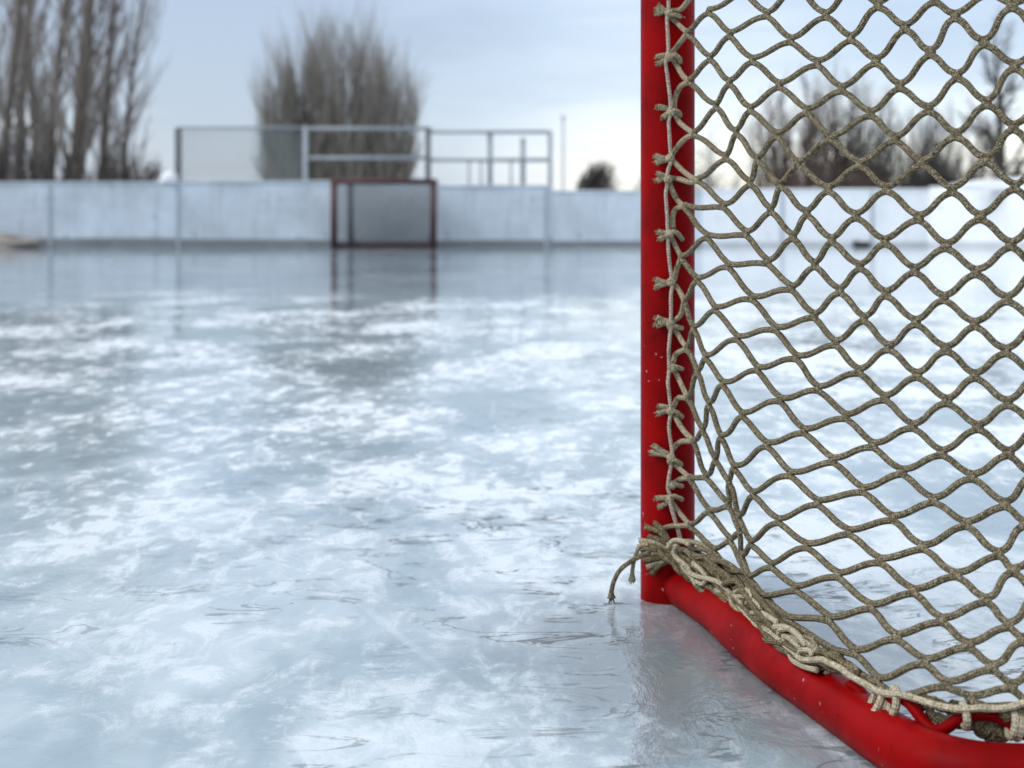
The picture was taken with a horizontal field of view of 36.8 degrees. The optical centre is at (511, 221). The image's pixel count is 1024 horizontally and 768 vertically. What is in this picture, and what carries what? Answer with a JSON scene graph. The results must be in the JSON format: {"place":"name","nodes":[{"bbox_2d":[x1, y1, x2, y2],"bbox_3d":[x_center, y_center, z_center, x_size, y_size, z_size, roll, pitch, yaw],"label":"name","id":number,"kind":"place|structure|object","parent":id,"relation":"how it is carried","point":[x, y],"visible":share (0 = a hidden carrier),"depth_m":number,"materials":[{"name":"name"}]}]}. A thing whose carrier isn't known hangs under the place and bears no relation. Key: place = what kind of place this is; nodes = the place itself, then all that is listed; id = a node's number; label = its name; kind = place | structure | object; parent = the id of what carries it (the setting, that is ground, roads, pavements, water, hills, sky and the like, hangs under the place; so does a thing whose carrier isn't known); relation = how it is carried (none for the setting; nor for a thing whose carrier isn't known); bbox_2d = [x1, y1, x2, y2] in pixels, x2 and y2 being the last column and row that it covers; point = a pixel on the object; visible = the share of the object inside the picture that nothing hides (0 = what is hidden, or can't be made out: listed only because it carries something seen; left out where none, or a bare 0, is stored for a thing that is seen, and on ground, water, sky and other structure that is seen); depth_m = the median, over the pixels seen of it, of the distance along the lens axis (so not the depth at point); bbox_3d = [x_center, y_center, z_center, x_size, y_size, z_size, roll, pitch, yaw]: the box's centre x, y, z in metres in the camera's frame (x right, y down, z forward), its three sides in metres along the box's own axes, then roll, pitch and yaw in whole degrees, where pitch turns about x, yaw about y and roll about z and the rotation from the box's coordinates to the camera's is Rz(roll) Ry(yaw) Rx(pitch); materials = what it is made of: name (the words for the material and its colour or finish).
{"place":"outdoors","nodes":[
{"label":"outdoors","id":0,"kind":"place"},
{"bbox_2d":[0,110,58,181],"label":"house","id":1,"kind":"structure","parent":0,"point":[29,141],"depth_m":52.04,"materials":[{"name":"grey glass"}]},
{"bbox_2d":[0,247,1023,767],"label":"ice","id":2,"kind":"structure","parent":0,"point":[318,507],"depth_m":2.30,"materials":[{"name":"white ice"}]},
{"bbox_2d":[0,233,42,247],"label":"snow heap","id":3,"kind":"object","parent":2,"relation":"on","point":[10,241],"visible":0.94,"depth_m":25.26,"materials":[{"name":"white snow"}]},
{"bbox_2d":[330,179,436,247],"bbox_3d":[-2.074,-0.132,25.236,1.719,1.134,0.782,0,0,0],"label":"hockey goal","id":4,"kind":"object","parent":2,"relation":"on","point":[335,183],"visible":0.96,"depth_m":25.45,"materials":[{"name":"red paint"}]},
{"bbox_2d":[607,0,1023,767],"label":"hockey goal","id":5,"kind":"object","parent":2,"relation":"on","point":[743,618],"visible":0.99,"depth_m":1.37,"materials":[{"name":"beige fabric"}]},
{"bbox_2d":[928,185,1023,247],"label":"rink board","id":6,"kind":"object","parent":2,"relation":"on","point":[949,217],"visible":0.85,"depth_m":25.11,"materials":[{"name":"white plastic"}]},
{"bbox_2d":[939,177,1023,189],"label":"snow heap","id":7,"kind":"object","parent":6,"relation":"on","point":[990,184],"visible":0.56,"depth_m":24.74,"materials":[{"name":"white snow"}]},
{"bbox_2d":[0,0,1023,192],"label":"sky","id":8,"kind":"structure","parent":0,"point":[495,64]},
{"bbox_2d":[308,239,963,241],"bbox_3d":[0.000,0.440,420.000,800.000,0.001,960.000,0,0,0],"label":"snow ground","id":9,"kind":"structure","parent":0,"point":[457,239],"depth_m":38.72,"materials":[{"name":"white snow"}]},
{"bbox_2d":[0,0,38,153],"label":"bare poplar","id":10,"kind":"object","parent":9,"relation":"on","point":[5,71],"visible":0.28,"depth_m":45.53,"materials":[{"name":"brown plant"}]},
{"bbox_2d":[0,0,66,181],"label":"bare poplar","id":11,"kind":"object","parent":9,"relation":"on","point":[29,102],"visible":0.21,"depth_m":46.80,"materials":[{"name":"brown plant"}]},
{"bbox_2d":[0,0,68,181],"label":"bare poplar","id":12,"kind":"object","parent":9,"relation":"on","point":[5,132],"visible":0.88,"depth_m":41.93,"materials":[{"name":"grey plant"}]},
{"bbox_2d":[0,0,71,181],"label":"bare poplar","id":13,"kind":"object","parent":9,"relation":"on","point":[30,6],"visible":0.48,"depth_m":43.07,"materials":[{"name":"brown plant"}]},
{"bbox_2d":[25,0,96,181],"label":"bare poplar","id":14,"kind":"object","parent":9,"relation":"on","point":[41,126],"visible":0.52,"depth_m":43.97,"materials":[{"name":"grey plant"}]},
{"bbox_2d":[25,0,132,181],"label":"bare poplar","id":15,"kind":"object","parent":9,"relation":"on","point":[83,83],"visible":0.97,"depth_m":41.80,"materials":[{"name":"grey plant"}]},
{"bbox_2d":[0,182,176,246],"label":"rink board","id":16,"kind":"object","parent":9,"relation":"on","point":[95,214],"visible":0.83,"depth_m":25.70,"materials":[{"name":"white plastic"}]},
{"bbox_2d":[158,170,177,181],"bbox_3d":[-5.744,-0.772,25.738,0.331,0.215,0.204,0,0,0],"label":"snow lump","id":17,"kind":"object","parent":16,"relation":"on","point":[168,176],"visible":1,"depth_m":25.68,"materials":[{"name":"white snow"}]},
{"bbox_2d":[0,132,183,181],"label":"bare bush","id":18,"kind":"object","parent":9,"relation":"on","point":[103,166],"visible":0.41,"depth_m":38.59,"materials":[{"name":"brown plant"}]},
{"bbox_2d":[68,0,157,175],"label":"bare poplar","id":19,"kind":"object","parent":9,"relation":"on","point":[103,135],"visible":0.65,"depth_m":42.74,"materials":[{"name":"grey plant"}]},
{"bbox_2d":[108,0,171,181],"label":"bare poplar","id":20,"kind":"object","parent":9,"relation":"on","point":[127,120],"visible":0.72,"depth_m":44.85,"materials":[{"name":"grey plant"}]},
{"bbox_2d":[94,145,190,181],"bbox_3d":[-9.681,-0.749,40.028,2.823,2.570,1.344,0,0,0],"label":"bare bush","id":21,"kind":"object","parent":9,"relation":"on","point":[158,176],"visible":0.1,"depth_m":39.75,"materials":[{"name":"brown plant"}]},
{"bbox_2d":[174,126,307,239],"bbox_3d":[-4.543,-0.596,25.850,2.240,2.031,0.120,0,0,0],"label":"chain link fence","id":22,"kind":"object","parent":9,"relation":"on","point":[178,152],"visible":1,"depth_m":25.89,"materials":[{"name":"metal"}]},
{"bbox_2d":[176,181,306,246],"bbox_3d":[-4.511,-0.132,25.735,2.176,1.113,0.100,0,0,0],"label":"rink board","id":23,"kind":"object","parent":9,"relation":"on","point":[241,213],"visible":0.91,"depth_m":25.70,"materials":[{"name":"white plastic"}]},
{"bbox_2d":[245,0,435,180],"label":"bare willow","id":24,"kind":"object","parent":9,"relation":"on","point":[356,113],"visible":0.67,"depth_m":43.25,"materials":[{"name":"grey plant"}]},
{"bbox_2d":[307,127,430,239],"bbox_3d":[-2.402,-0.589,25.850,2.079,2.018,0.100,0,0,0],"label":"pipe railing","id":25,"kind":"object","parent":9,"relation":"on","point":[426,157],"visible":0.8,"depth_m":25.82,"materials":[{"name":"metal"}]},
{"bbox_2d":[307,181,438,246],"bbox_3d":[-2.320,-0.132,25.735,2.199,1.113,0.100,0,0,0],"label":"rink board","id":26,"kind":"object","parent":9,"relation":"on","point":[318,209],"visible":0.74,"depth_m":25.70,"materials":[{"name":"white plastic"}]},
{"bbox_2d":[430,130,551,239],"bbox_3d":[-0.358,-0.561,25.881,2.071,1.961,0.147,0,0,0],"label":"pipe railing","id":27,"kind":"object","parent":9,"relation":"on","point":[490,159],"visible":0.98,"depth_m":25.83,"materials":[{"name":"metal"}]},
{"bbox_2d":[439,185,550,246],"bbox_3d":[-0.284,-0.099,25.735,1.865,1.046,0.100,0,0,0],"label":"rink board","id":28,"kind":"object","parent":9,"relation":"on","point":[494,211],"visible":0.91,"depth_m":25.70,"materials":[{"name":"white plastic"}]},
{"bbox_2d":[560,115,565,192],"bbox_3d":[1.192,-1.042,36.000,0.140,2.924,0.140,0,0,0],"label":"pole","id":29,"kind":"object","parent":9,"relation":"on","point":[562,117],"visible":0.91,"depth_m":35.97,"materials":[{"name":"grey metal"}]},
{"bbox_2d":[575,159,621,192],"bbox_3d":[2.467,-0.689,46.013,1.801,2.453,1.244,0,0,0],"label":"bare bush","id":30,"kind":"object","parent":9,"relation":"on","point":[593,179],"visible":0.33,"depth_m":45.94,"materials":[{"name":"brown plant"}]},
{"bbox_2d":[551,190,701,246],"bbox_3d":[1.911,-0.053,25.735,2.516,0.954,0.100,0,0,0],"label":"rink board","id":31,"kind":"object","parent":9,"relation":"on","point":[595,219],"visible":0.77,"depth_m":25.70,"materials":[{"name":"white plastic"}]},
{"bbox_2d":[632,177,640,192],"bbox_3d":[5.086,-1.005,60.087,1.530,3.059,1.039,0,0,0],"label":"bare bush","id":32,"kind":"object","parent":9,"relation":"on","point":[638,186],"visible":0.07,"depth_m":60.11,"materials":[{"name":"grey plant"}]},
{"bbox_2d":[695,125,729,192],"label":"bare tree","id":33,"kind":"object","parent":9,"relation":"on","point":[710,182],"visible":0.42,"depth_m":74.79,"materials":[{"name":"brown plant"}]},
{"bbox_2d":[706,168,743,188],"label":"bare tree","id":34,"kind":"object","parent":9,"relation":"on","point":[730,183],"visible":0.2,"depth_m":77.98,"materials":[{"name":"brown plant"}]},
{"bbox_2d":[729,168,744,188],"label":"bare sapling","id":35,"kind":"object","parent":9,"relation":"on","point":[735,180],"visible":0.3,"depth_m":74.86,"materials":[{"name":"grey plant"}]},
{"bbox_2d":[736,70,848,188],"bbox_3d":[10.745,-2.782,58.099,3.975,6.647,3.619,0,0,31],"label":"bare tree","id":36,"kind":"object","parent":9,"relation":"on","point":[775,152],"visible":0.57,"depth_m":57.64,"materials":[{"name":"brown plant"}]},
{"bbox_2d":[701,189,928,246],"bbox_3d":[5.065,-0.066,25.703,3.784,0.979,0.165,0,0,0],"label":"rink board","id":37,"kind":"object","parent":9,"relation":"on","point":[885,215],"visible":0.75,"depth_m":25.70,"materials":[{"name":"white plastic"}]},
{"bbox_2d":[754,156,900,188],"bbox_3d":[11.104,-0.999,54.875,5.531,3.071,3.624,0,0,0],"label":"bare bush","id":38,"kind":"object","parent":9,"relation":"on","point":[808,184],"visible":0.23,"depth_m":54.62,"materials":[{"name":"brown plant"}]},
{"bbox_2d":[790,53,886,188],"bbox_3d":[12.316,-2.997,59.076,3.770,7.071,2.461,0,0,27],"label":"bare tree","id":39,"kind":"object","parent":9,"relation":"on","point":[850,146],"visible":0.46,"depth_m":58.80,"materials":[{"name":"brown plant"}]},
{"bbox_2d":[818,78,903,185],"bbox_3d":[13.509,-2.721,60.233,3.776,6.533,2.538,0,0,0],"label":"bare tree","id":40,"kind":"object","parent":9,"relation":"on","point":[888,156],"visible":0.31,"depth_m":60.17,"materials":[{"name":"brown plant"}]},
{"bbox_2d":[844,96,968,188],"bbox_3d":[15.842,-2.326,62.114,5.005,5.731,3.101,0,0,0],"label":"bare tree","id":41,"kind":"object","parent":9,"relation":"on","point":[922,151],"visible":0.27,"depth_m":61.89,"materials":[{"name":"brown plant"}]},
{"bbox_2d":[840,152,993,188],"bbox_3d":[15.087,-1.112,58.025,6.579,3.305,4.045,0,0,0],"label":"bare bush","id":42,"kind":"object","parent":9,"relation":"on","point":[933,182],"visible":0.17,"depth_m":57.38,"materials":[{"name":"brown plant"}]},
{"bbox_2d":[903,96,996,188],"bbox_3d":[17.845,-2.452,62.762,4.176,5.978,3.264,0,0,0],"label":"bare tree","id":43,"kind":"object","parent":9,"relation":"on","point":[930,150],"visible":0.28,"depth_m":63.04,"materials":[{"name":"brown plant"}]},
{"bbox_2d":[950,4,1023,178],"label":"bare tree","id":44,"kind":"object","parent":9,"relation":"on","point":[998,159],"visible":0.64,"depth_m":55.70,"materials":[{"name":"brown plant"}]},
{"bbox_2d":[979,165,1023,179],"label":"bare bush","id":45,"kind":"object","parent":9,"relation":"on","point":[997,176],"visible":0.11,"depth_m":55.85,"materials":[{"name":"brown plant"}]}
]}

